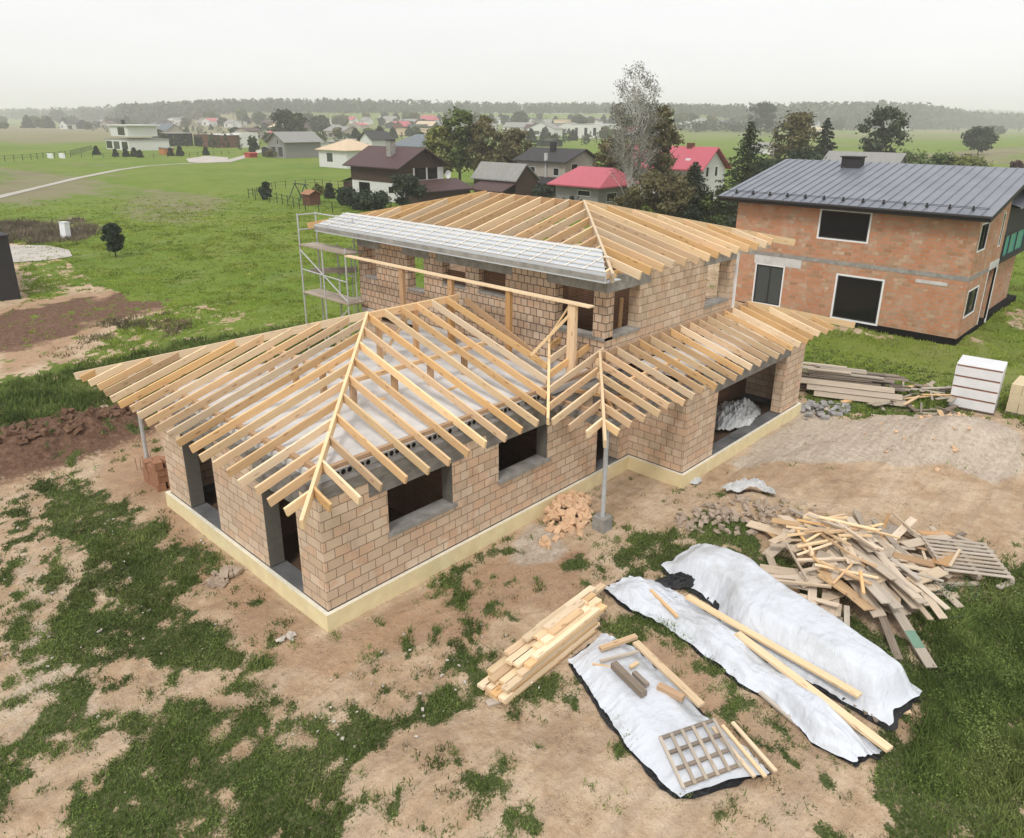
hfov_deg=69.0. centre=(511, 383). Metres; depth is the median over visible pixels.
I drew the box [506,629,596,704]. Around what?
timber
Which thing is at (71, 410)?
clod
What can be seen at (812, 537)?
board
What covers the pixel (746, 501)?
rubble piece
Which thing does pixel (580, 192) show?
window
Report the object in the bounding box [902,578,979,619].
wire tangle
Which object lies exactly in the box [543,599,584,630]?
timber
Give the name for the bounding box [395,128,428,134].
house
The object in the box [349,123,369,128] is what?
village house
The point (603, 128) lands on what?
village tree
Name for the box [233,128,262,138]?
village house
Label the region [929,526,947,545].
board
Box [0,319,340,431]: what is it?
tall weeds
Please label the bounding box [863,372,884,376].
plank
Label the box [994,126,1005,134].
bush
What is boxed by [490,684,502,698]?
timber
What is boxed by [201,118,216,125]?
village house
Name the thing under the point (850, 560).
board
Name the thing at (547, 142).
distant house
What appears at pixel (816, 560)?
board
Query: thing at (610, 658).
board
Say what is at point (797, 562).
board
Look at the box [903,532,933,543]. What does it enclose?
board
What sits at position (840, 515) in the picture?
board
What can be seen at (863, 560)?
board
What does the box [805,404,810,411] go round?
rubble piece
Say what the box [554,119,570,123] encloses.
sandy house
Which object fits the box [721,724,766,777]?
board
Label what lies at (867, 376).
plank
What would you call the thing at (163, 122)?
village house
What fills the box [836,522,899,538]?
board
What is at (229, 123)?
village house
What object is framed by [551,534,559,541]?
broken brick
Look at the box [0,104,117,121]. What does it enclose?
forest
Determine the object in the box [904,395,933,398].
board
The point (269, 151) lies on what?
bush
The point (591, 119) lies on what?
village tree
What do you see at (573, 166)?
window
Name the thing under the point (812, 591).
board
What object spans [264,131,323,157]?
grey barn house
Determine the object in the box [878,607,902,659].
board
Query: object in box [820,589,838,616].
board
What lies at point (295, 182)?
fence
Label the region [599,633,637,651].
board
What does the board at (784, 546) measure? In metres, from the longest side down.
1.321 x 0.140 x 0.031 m
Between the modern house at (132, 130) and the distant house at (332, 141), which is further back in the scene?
the distant house at (332, 141)
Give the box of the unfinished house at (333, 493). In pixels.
[73,191,855,631]
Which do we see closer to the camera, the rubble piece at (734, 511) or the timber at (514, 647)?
the timber at (514, 647)
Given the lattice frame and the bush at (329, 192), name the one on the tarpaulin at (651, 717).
the lattice frame
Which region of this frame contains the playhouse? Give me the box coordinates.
[300,189,321,204]
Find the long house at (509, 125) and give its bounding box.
[502,122,534,131]
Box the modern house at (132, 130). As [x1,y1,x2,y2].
[104,120,169,150]
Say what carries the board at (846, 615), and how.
on the ground at (988, 455)
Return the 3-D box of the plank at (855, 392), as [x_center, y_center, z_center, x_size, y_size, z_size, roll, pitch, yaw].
[13.999,0.363,30.490,3.600,0.031,0.260,8,61,19]
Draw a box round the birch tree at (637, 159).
[605,61,664,203]
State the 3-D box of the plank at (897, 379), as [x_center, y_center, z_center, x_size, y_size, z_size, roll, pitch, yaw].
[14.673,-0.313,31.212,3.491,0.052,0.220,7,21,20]
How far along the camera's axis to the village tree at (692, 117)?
854.77 m
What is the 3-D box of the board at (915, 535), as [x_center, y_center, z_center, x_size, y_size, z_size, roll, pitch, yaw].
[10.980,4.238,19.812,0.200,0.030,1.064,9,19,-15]
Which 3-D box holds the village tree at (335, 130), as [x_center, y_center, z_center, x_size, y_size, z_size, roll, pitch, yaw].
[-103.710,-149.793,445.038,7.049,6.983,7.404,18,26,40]
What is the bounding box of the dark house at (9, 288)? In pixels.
[0,232,20,300]
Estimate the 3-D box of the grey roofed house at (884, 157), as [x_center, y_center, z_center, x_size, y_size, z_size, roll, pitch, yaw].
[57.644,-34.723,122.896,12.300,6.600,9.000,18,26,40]
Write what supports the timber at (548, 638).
on the timber at (596, 601)
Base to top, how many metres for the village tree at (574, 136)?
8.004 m
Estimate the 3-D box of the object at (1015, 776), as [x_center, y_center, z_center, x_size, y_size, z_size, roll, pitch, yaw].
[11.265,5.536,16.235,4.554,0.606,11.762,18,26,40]
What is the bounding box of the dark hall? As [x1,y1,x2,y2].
[152,132,193,145]
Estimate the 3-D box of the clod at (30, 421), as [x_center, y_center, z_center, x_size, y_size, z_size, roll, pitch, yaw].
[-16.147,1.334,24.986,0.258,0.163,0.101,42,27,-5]
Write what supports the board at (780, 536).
on the board at (772, 552)
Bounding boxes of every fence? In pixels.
[2,145,91,161]
[70,150,235,157]
[248,179,339,196]
[248,189,345,212]
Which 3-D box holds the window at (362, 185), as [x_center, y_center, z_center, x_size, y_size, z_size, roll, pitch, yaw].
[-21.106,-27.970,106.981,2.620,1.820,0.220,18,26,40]
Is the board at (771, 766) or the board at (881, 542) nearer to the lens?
the board at (771, 766)
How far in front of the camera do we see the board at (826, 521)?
18.92 m
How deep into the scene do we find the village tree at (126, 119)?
820.03 m
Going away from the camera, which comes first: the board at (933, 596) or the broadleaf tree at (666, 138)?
the board at (933, 596)
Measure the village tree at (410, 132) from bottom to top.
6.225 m
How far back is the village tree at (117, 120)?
866.46 m
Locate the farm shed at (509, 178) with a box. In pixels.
[470,161,540,195]
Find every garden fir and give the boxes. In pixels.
[92,145,101,154]
[112,148,119,156]
[121,148,129,156]
[130,147,136,156]
[136,149,143,157]
[167,147,174,155]
[175,145,184,155]
[202,146,209,154]
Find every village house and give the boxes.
[59,120,75,128]
[74,119,86,128]
[99,121,116,128]
[156,120,172,124]
[156,124,183,131]
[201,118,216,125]
[224,120,240,127]
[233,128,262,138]
[261,119,276,123]
[323,126,353,138]
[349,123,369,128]
[385,121,396,127]
[393,121,410,129]
[403,119,418,123]
[416,121,439,128]
[523,124,534,130]
[527,122,562,135]
[531,120,544,123]
[558,122,576,132]
[594,118,602,123]
[679,121,695,126]
[697,118,718,126]
[724,120,742,123]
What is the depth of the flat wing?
225.88 m
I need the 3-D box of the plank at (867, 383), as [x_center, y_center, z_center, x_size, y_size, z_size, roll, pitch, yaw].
[13.684,-0.112,31.077,3.108,0.050,0.220,7,20,20]
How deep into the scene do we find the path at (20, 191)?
132.81 m
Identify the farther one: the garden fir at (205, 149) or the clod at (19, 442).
the garden fir at (205, 149)
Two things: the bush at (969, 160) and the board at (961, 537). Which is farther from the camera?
the bush at (969, 160)
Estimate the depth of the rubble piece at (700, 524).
20.93 m
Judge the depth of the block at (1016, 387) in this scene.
28.97 m
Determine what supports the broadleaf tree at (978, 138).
on the ground at (988, 455)
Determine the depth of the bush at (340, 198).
98.42 m
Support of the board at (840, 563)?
on the board at (835, 574)
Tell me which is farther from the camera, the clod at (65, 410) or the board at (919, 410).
the board at (919, 410)
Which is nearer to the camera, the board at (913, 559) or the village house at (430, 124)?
the board at (913, 559)
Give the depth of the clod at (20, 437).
24.37 m
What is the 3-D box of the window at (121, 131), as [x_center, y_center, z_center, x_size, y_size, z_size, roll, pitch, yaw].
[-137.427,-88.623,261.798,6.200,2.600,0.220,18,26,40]
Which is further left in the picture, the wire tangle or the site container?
the site container
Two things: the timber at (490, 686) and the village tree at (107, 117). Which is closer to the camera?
the timber at (490, 686)
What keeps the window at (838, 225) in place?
in the brick house at (924, 252)
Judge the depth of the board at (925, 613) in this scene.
16.77 m
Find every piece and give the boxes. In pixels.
[206,576,214,587]
[214,579,226,587]
[218,569,228,578]
[232,567,243,573]
[232,569,241,577]
[684,524,689,531]
[690,477,701,483]
[698,521,703,528]
[700,518,708,523]
[707,512,714,519]
[712,518,720,525]
[713,503,719,509]
[713,510,719,515]
[718,523,724,530]
[720,509,728,515]
[730,508,739,517]
[733,515,738,521]
[737,494,744,500]
[741,499,748,504]
[741,504,749,511]
[746,529,755,535]
[747,509,753,516]
[754,498,760,506]
[764,498,768,506]
[764,510,772,514]
[801,405,805,412]
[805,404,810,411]
[805,412,812,416]
[819,415,829,419]
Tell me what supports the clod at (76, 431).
on the ground at (988, 455)
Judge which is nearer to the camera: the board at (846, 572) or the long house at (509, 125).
the board at (846, 572)
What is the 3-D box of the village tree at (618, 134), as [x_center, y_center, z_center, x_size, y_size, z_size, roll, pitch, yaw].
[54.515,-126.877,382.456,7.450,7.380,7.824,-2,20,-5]
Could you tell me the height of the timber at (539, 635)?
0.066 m
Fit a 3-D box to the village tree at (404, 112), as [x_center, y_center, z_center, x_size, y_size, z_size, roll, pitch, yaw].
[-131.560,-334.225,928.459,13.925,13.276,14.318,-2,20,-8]
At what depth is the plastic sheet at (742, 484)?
22.41 m
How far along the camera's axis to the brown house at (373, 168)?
104.00 m
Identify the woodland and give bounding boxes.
[946,107,1023,113]
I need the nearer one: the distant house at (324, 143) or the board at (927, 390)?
the board at (927, 390)
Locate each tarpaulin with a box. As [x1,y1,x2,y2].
[568,633,771,798]
[604,576,884,766]
[659,543,925,730]
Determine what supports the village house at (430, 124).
on the ground at (988, 455)
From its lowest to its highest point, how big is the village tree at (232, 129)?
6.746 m
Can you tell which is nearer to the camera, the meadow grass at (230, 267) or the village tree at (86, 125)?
the meadow grass at (230, 267)
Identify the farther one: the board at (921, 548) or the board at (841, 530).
the board at (921, 548)
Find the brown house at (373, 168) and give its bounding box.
[342,139,473,202]
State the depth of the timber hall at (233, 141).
295.42 m
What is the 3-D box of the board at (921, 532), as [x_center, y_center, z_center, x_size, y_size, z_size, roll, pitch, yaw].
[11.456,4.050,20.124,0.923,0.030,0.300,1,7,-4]
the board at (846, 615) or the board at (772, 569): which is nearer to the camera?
the board at (846, 615)
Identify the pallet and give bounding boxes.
[920,535,1014,583]
[947,355,1007,414]
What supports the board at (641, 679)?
on the tarpaulin at (651, 717)
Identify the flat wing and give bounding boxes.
[259,146,267,156]
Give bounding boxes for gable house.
[357,131,393,145]
[512,142,597,197]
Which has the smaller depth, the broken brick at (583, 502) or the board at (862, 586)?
the board at (862, 586)
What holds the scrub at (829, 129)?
on the ground at (988, 455)
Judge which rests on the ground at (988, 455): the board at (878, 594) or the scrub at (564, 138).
the scrub at (564, 138)
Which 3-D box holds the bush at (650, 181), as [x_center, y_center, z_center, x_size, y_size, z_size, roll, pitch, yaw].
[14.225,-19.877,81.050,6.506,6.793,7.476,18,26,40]
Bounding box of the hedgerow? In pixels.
[680,120,779,132]
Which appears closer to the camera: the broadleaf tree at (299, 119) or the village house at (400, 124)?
the broadleaf tree at (299, 119)
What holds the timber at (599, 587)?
on the timber at (496, 666)
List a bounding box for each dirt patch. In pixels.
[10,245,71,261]
[187,156,227,162]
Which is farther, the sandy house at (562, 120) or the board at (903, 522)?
the sandy house at (562, 120)
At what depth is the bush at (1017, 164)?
158.89 m
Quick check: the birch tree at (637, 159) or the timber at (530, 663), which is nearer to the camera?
the timber at (530, 663)
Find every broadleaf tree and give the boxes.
[48,109,67,122]
[78,107,100,120]
[100,222,125,257]
[268,108,296,131]
[291,112,308,131]
[309,115,331,133]
[422,124,459,173]
[439,105,476,179]
[463,113,509,172]
[498,127,536,162]
[511,110,529,121]
[571,114,587,123]
[592,136,633,174]
[638,103,684,193]
[651,171,705,217]
[746,101,779,134]
[753,156,784,175]
[767,107,820,160]
[784,145,830,160]
[831,118,845,130]
[854,104,912,152]
[960,126,999,153]
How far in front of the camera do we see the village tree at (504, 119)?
840.30 m
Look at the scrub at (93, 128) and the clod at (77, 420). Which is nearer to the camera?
the clod at (77, 420)
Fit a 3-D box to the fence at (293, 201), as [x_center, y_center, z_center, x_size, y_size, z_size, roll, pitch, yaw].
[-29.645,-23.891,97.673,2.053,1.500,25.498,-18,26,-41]
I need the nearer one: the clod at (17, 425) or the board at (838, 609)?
the board at (838, 609)
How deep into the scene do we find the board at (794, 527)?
19.33 m
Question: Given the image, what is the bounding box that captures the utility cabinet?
[59,221,70,237]
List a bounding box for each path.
[0,162,200,197]
[227,149,261,161]
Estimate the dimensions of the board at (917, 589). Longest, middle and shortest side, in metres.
3.000 x 0.240 x 0.031 m
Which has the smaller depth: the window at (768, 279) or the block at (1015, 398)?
the block at (1015, 398)
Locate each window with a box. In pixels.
[106,141,112,148]
[113,141,119,148]
[117,127,124,134]
[121,141,128,149]
[193,136,201,145]
[278,146,282,156]
[326,152,332,161]
[359,182,369,192]
[415,168,425,179]
[427,167,437,178]
[553,168,558,175]
[571,163,577,169]
[577,190,589,196]
[606,192,616,201]
[752,263,784,306]
[816,209,872,243]
[830,273,884,325]
[963,285,979,318]
[976,222,989,252]
[997,212,1006,246]
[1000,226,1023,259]
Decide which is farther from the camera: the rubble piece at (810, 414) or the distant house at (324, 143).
the distant house at (324, 143)
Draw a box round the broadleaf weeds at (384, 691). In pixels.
[0,393,1023,837]
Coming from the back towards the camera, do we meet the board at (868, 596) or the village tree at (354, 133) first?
the village tree at (354, 133)
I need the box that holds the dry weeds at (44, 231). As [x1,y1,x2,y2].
[0,216,101,243]
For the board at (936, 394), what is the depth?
29.76 m
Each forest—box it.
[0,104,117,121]
[112,97,734,123]
[636,100,1023,129]
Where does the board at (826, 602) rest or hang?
on the board at (812, 591)
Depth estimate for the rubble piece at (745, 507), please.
21.45 m
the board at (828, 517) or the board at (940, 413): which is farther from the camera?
the board at (940, 413)
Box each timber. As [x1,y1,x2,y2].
[477,675,489,690]
[486,682,499,690]
[487,655,507,674]
[488,663,514,683]
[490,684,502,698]
[498,622,599,702]
[499,629,594,704]
[499,667,519,683]
[501,619,596,692]
[504,639,526,656]
[505,639,537,665]
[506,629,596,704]
[511,621,597,691]
[513,646,535,668]
[516,611,603,677]
[521,605,566,642]
[524,603,606,669]
[531,606,599,660]
[533,597,601,649]
[534,599,588,641]
[536,585,595,625]
[540,605,590,644]
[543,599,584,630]
[548,607,583,635]
[581,592,596,601]
[593,583,605,593]
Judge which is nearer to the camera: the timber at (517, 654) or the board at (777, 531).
the timber at (517, 654)
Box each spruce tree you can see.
[664,161,720,222]
[708,121,768,227]
[812,118,837,156]
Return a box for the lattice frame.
[658,718,741,788]
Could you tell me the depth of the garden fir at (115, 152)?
219.09 m
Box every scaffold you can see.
[296,212,366,349]
[350,247,360,333]
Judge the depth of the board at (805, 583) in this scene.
17.51 m
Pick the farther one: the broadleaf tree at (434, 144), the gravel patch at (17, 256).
the broadleaf tree at (434, 144)
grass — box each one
[0,191,1023,467]
[0,337,1023,837]
[39,307,194,357]
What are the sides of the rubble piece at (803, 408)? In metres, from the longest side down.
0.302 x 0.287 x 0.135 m
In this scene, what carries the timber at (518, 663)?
on the timber
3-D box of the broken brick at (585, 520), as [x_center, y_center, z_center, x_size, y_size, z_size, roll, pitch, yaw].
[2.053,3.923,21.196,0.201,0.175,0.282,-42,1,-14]
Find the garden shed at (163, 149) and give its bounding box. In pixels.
[158,147,173,154]
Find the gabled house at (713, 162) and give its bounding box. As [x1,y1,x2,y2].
[630,143,731,200]
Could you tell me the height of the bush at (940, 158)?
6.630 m
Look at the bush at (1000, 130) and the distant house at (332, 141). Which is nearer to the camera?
the distant house at (332, 141)
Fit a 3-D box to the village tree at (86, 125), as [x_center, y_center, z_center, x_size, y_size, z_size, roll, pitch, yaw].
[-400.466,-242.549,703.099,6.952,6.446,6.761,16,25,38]
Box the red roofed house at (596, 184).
[547,166,638,206]
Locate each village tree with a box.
[0,116,7,122]
[1,121,9,128]
[20,114,35,127]
[28,115,38,126]
[33,118,43,127]
[42,116,55,127]
[65,116,74,121]
[84,123,90,129]
[103,115,113,120]
[114,118,121,123]
[122,115,129,123]
[180,117,191,126]
[191,111,200,119]
[203,110,215,117]
[218,117,226,126]
[229,127,237,133]
[235,108,247,119]
[242,114,250,123]
[252,112,266,124]
[261,123,268,129]
[331,115,337,124]
[332,127,341,136]
[336,114,348,125]
[349,128,359,138]
[362,112,370,116]
[375,125,383,130]
[378,117,384,125]
[389,127,398,138]
[401,110,410,116]
[401,114,411,119]
[404,125,409,135]
[407,129,413,136]
[409,126,420,133]
[410,112,420,120]
[443,111,451,117]
[489,113,496,123]
[500,114,509,124]
[525,128,536,142]
[536,113,542,119]
[538,128,548,138]
[567,129,578,140]
[585,116,595,123]
[599,126,609,138]
[600,114,606,123]
[607,114,616,123]
[611,129,621,139]
[674,112,689,120]
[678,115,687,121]
[688,113,697,120]
[706,115,717,123]
[739,115,747,123]
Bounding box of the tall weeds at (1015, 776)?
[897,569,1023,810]
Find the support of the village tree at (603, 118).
on the ground at (988, 455)
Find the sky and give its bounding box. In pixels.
[0,0,1023,113]
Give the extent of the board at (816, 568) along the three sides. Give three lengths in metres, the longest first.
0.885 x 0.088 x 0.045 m
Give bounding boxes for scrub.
[71,113,558,133]
[152,131,607,149]
[562,123,1020,132]
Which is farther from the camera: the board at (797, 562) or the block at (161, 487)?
the block at (161, 487)
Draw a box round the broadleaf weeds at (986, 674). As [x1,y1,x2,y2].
[902,571,1023,793]
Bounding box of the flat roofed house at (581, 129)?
[571,124,620,138]
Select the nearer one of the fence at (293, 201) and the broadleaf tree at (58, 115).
the fence at (293, 201)
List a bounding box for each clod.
[0,425,10,432]
[8,429,21,435]
[15,422,26,429]
[16,435,27,439]
[16,438,27,444]
[27,419,35,424]
[32,433,40,437]
[39,428,47,436]
[61,407,68,413]
[61,423,72,433]
[67,408,74,413]
[67,413,73,420]
[68,424,76,429]
[69,422,83,429]
[73,427,83,435]
[74,417,83,422]
[85,408,92,415]
[94,413,106,419]
[112,411,119,416]
[114,403,120,408]
[120,416,127,422]
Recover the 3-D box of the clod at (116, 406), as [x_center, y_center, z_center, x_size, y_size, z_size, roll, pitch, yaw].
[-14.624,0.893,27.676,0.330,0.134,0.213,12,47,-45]
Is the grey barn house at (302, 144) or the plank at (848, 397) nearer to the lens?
the plank at (848, 397)
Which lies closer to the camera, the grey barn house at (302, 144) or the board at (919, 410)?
the board at (919, 410)
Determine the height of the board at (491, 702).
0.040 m
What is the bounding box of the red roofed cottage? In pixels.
[420,115,438,120]
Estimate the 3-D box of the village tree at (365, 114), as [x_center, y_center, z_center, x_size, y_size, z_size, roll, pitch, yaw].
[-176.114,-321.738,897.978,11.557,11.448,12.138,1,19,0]
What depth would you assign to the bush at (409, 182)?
94.73 m
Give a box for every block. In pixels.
[142,457,151,469]
[142,467,148,476]
[143,474,149,484]
[146,463,151,472]
[149,477,154,486]
[150,458,163,470]
[151,467,165,477]
[152,474,165,484]
[155,483,166,491]
[159,456,166,467]
[167,118,181,124]
[1005,402,1018,412]
[1008,393,1020,403]
[1010,381,1023,394]
[1017,404,1023,414]
[1019,395,1023,404]
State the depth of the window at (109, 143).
270.44 m
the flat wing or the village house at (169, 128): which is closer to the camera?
the flat wing
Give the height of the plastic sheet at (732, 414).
0.645 m
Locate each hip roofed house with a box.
[315,139,371,168]
[395,134,444,150]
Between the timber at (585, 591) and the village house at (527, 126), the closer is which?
the timber at (585, 591)
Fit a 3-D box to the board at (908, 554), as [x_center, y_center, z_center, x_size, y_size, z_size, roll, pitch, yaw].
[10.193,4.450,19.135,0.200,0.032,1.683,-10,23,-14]
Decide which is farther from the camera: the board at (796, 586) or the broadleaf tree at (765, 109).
the broadleaf tree at (765, 109)
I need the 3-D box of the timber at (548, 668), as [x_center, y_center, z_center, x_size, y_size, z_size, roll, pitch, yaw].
[0.796,5.846,15.554,0.172,0.066,2.948,17,25,39]
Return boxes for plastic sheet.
[655,572,694,588]
[715,397,760,430]
[720,477,775,494]
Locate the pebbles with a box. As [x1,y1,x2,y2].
[0,401,1023,837]
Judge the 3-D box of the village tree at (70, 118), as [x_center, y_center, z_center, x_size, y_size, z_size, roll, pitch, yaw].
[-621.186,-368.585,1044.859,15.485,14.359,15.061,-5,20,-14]
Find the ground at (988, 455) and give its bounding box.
[0,109,1023,837]
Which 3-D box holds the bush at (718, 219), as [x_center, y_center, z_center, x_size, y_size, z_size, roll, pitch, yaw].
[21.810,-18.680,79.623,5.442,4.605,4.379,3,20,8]
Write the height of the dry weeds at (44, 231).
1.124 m
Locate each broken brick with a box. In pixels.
[541,535,550,543]
[544,526,553,531]
[545,542,551,548]
[549,514,559,520]
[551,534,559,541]
[553,525,560,533]
[555,510,565,516]
[560,525,569,531]
[562,518,569,524]
[565,498,571,507]
[567,525,574,532]
[569,506,576,514]
[570,516,576,525]
[575,521,584,528]
[576,498,586,505]
[576,529,582,536]
[578,511,586,519]
[580,517,588,524]
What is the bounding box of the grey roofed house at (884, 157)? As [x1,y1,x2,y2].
[823,151,907,163]
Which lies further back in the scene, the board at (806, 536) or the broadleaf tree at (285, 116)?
the broadleaf tree at (285, 116)
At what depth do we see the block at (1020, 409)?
29.02 m
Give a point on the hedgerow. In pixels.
(715, 126)
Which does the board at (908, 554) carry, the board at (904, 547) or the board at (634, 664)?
the board at (904, 547)
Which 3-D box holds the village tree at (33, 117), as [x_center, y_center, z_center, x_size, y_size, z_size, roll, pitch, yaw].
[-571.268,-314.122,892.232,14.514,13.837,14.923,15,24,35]
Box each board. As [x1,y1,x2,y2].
[310,267,357,273]
[485,698,501,707]
[592,663,610,666]
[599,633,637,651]
[600,650,638,662]
[611,661,646,697]
[629,661,638,668]
[632,640,704,707]
[632,670,648,686]
[649,589,678,617]
[656,682,684,701]
[684,594,861,698]
[711,726,755,777]
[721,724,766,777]
[731,721,776,771]
[734,631,892,752]
[746,520,782,535]
[758,691,801,729]
[760,564,797,574]
[762,538,791,557]
[764,549,778,578]
[768,526,801,542]
[770,543,825,550]
[770,571,809,579]
[771,518,806,526]
[776,579,831,587]
[777,515,797,521]
[778,539,817,540]
[783,583,809,590]
[785,543,808,580]
[786,525,842,533]
[786,533,833,552]
[787,508,804,515]
[787,526,848,536]
[788,587,799,593]
[794,545,828,565]
[795,529,814,554]
[795,567,863,587]
[796,519,828,526]
[796,537,846,555]
[796,537,851,547]
[797,543,826,569]
[797,556,860,561]
[799,593,839,607]
[800,531,814,538]
[802,518,891,603]
[803,512,830,522]
[803,517,847,518]
[803,562,838,571]
[804,528,833,532]
[805,527,830,541]
[806,514,844,528]
[807,523,849,554]
[807,526,863,534]
[807,542,813,555]
[807,575,816,604]
[809,549,830,575]
[811,520,896,579]
[812,514,844,520]
[814,526,903,609]
[815,563,878,578]
[817,569,875,610]
[817,573,847,594]
[817,593,845,603]
[818,603,841,616]
[819,515,876,530]
[820,521,883,551]
[820,560,871,584]
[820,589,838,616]
[823,561,845,583]
[824,531,851,545]
[824,549,837,570]
[826,527,922,592]
[827,525,871,533]
[832,564,852,583]
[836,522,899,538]
[836,523,879,551]
[837,519,921,580]
[837,521,877,549]
[837,533,847,550]
[837,534,871,536]
[839,572,889,579]
[840,546,860,563]
[843,516,922,598]
[844,605,849,626]
[847,538,927,603]
[847,541,865,581]
[847,580,885,617]
[849,554,876,567]
[853,510,910,614]
[853,526,873,543]
[859,570,864,594]
[865,566,936,668]
[866,530,933,579]
[868,523,963,607]
[871,399,904,405]
[871,518,931,581]
[871,523,884,527]
[872,552,933,619]
[878,523,898,537]
[878,538,907,561]
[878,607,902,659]
[880,513,889,537]
[880,536,926,550]
[880,605,890,612]
[882,547,895,557]
[882,581,900,605]
[884,538,925,566]
[886,580,918,608]
[887,550,934,567]
[891,409,938,410]
[891,544,947,618]
[891,561,947,575]
[892,512,915,532]
[892,516,916,540]
[894,546,915,549]
[896,567,943,582]
[898,567,950,609]
[900,532,951,547]
[902,395,920,404]
[902,399,918,411]
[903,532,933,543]
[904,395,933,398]
[906,566,948,585]
[908,531,937,551]
[911,387,944,393]
[911,553,931,559]
[914,384,951,390]
[916,530,955,534]
[919,381,935,391]
[920,545,926,559]
[921,386,951,388]
[921,394,950,395]
[923,584,942,590]
[925,551,941,567]
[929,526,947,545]
[931,591,959,598]
[934,531,966,543]
[934,552,959,566]
[935,406,956,412]
[937,410,944,415]
[940,581,978,586]
[942,404,957,412]
[945,541,985,553]
[947,397,955,401]
[948,549,960,566]
[956,535,994,551]
[995,581,1014,589]
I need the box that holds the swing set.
[288,183,307,200]
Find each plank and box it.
[800,377,894,393]
[801,373,871,382]
[801,376,880,385]
[803,362,846,367]
[803,370,877,379]
[807,384,902,400]
[808,367,850,373]
[809,370,883,379]
[809,373,894,382]
[814,390,909,407]
[815,364,866,371]
[820,367,866,374]
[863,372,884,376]
[870,372,898,377]
[872,375,908,381]
[873,382,902,386]
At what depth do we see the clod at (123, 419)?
26.89 m
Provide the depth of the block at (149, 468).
23.00 m
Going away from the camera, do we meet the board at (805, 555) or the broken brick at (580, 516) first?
the board at (805, 555)
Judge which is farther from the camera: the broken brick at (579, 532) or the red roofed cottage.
the red roofed cottage
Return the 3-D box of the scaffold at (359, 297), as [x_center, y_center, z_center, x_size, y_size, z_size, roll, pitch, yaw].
[-5.624,-3.030,32.184,0.906,5.850,2.600,18,26,40]
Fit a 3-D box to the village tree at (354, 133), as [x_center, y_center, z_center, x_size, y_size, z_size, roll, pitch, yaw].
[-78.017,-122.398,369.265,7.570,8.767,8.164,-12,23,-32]
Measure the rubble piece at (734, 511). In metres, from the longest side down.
0.322 x 0.143 x 0.125 m
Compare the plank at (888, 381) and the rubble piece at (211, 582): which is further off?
the plank at (888, 381)
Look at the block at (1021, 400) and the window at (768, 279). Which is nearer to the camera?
the block at (1021, 400)
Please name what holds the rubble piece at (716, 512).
on the ground at (988, 455)
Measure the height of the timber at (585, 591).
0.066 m
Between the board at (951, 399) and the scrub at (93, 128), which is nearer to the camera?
the board at (951, 399)
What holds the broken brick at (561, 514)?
on the broken brick
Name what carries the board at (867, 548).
on the board at (899, 581)
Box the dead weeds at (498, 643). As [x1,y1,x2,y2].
[0,413,1019,836]
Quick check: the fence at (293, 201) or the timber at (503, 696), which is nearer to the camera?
the timber at (503, 696)
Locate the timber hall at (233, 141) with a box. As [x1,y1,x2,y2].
[193,133,258,147]
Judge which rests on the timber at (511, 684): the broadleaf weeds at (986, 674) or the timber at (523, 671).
the timber at (523, 671)
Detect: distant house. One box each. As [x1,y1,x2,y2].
[321,142,332,146]
[327,139,341,142]
[348,117,358,123]
[360,117,372,124]
[383,116,396,122]
[494,117,510,123]
[536,139,563,146]
[752,142,774,153]
[809,121,819,126]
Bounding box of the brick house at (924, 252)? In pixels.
[717,156,1023,345]
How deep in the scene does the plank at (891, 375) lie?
30.93 m
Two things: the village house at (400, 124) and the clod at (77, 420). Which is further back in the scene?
the village house at (400, 124)
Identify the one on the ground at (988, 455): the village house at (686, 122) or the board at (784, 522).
the village house at (686, 122)
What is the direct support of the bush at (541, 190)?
on the ground at (988, 455)
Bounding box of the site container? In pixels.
[243,152,258,157]
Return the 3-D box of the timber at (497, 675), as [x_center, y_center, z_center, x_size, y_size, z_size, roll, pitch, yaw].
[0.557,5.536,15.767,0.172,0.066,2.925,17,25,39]
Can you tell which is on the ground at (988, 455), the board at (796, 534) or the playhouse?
the playhouse
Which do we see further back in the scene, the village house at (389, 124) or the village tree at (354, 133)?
the village house at (389, 124)
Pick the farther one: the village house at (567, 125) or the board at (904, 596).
the village house at (567, 125)
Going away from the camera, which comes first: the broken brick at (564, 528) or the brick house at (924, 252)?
the broken brick at (564, 528)
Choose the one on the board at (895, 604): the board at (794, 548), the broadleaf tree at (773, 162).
the board at (794, 548)
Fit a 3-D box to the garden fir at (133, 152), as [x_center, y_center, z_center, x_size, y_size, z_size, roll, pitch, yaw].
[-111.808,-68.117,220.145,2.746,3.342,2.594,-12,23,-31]
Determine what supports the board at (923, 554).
on the board
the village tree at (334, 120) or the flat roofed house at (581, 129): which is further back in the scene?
the village tree at (334, 120)
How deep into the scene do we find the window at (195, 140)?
305.48 m
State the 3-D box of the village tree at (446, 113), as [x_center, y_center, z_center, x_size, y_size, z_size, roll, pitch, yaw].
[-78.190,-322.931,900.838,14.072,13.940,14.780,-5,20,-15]
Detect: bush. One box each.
[248,137,259,151]
[257,181,271,199]
[264,148,277,157]
[311,183,323,194]
[324,183,336,198]
[334,186,353,204]
[344,188,391,210]
[389,172,430,205]
[531,183,554,197]
[608,169,666,212]
[695,186,737,226]
[902,148,929,163]
[909,150,954,164]
[947,152,996,166]
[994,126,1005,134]
[1010,160,1023,167]

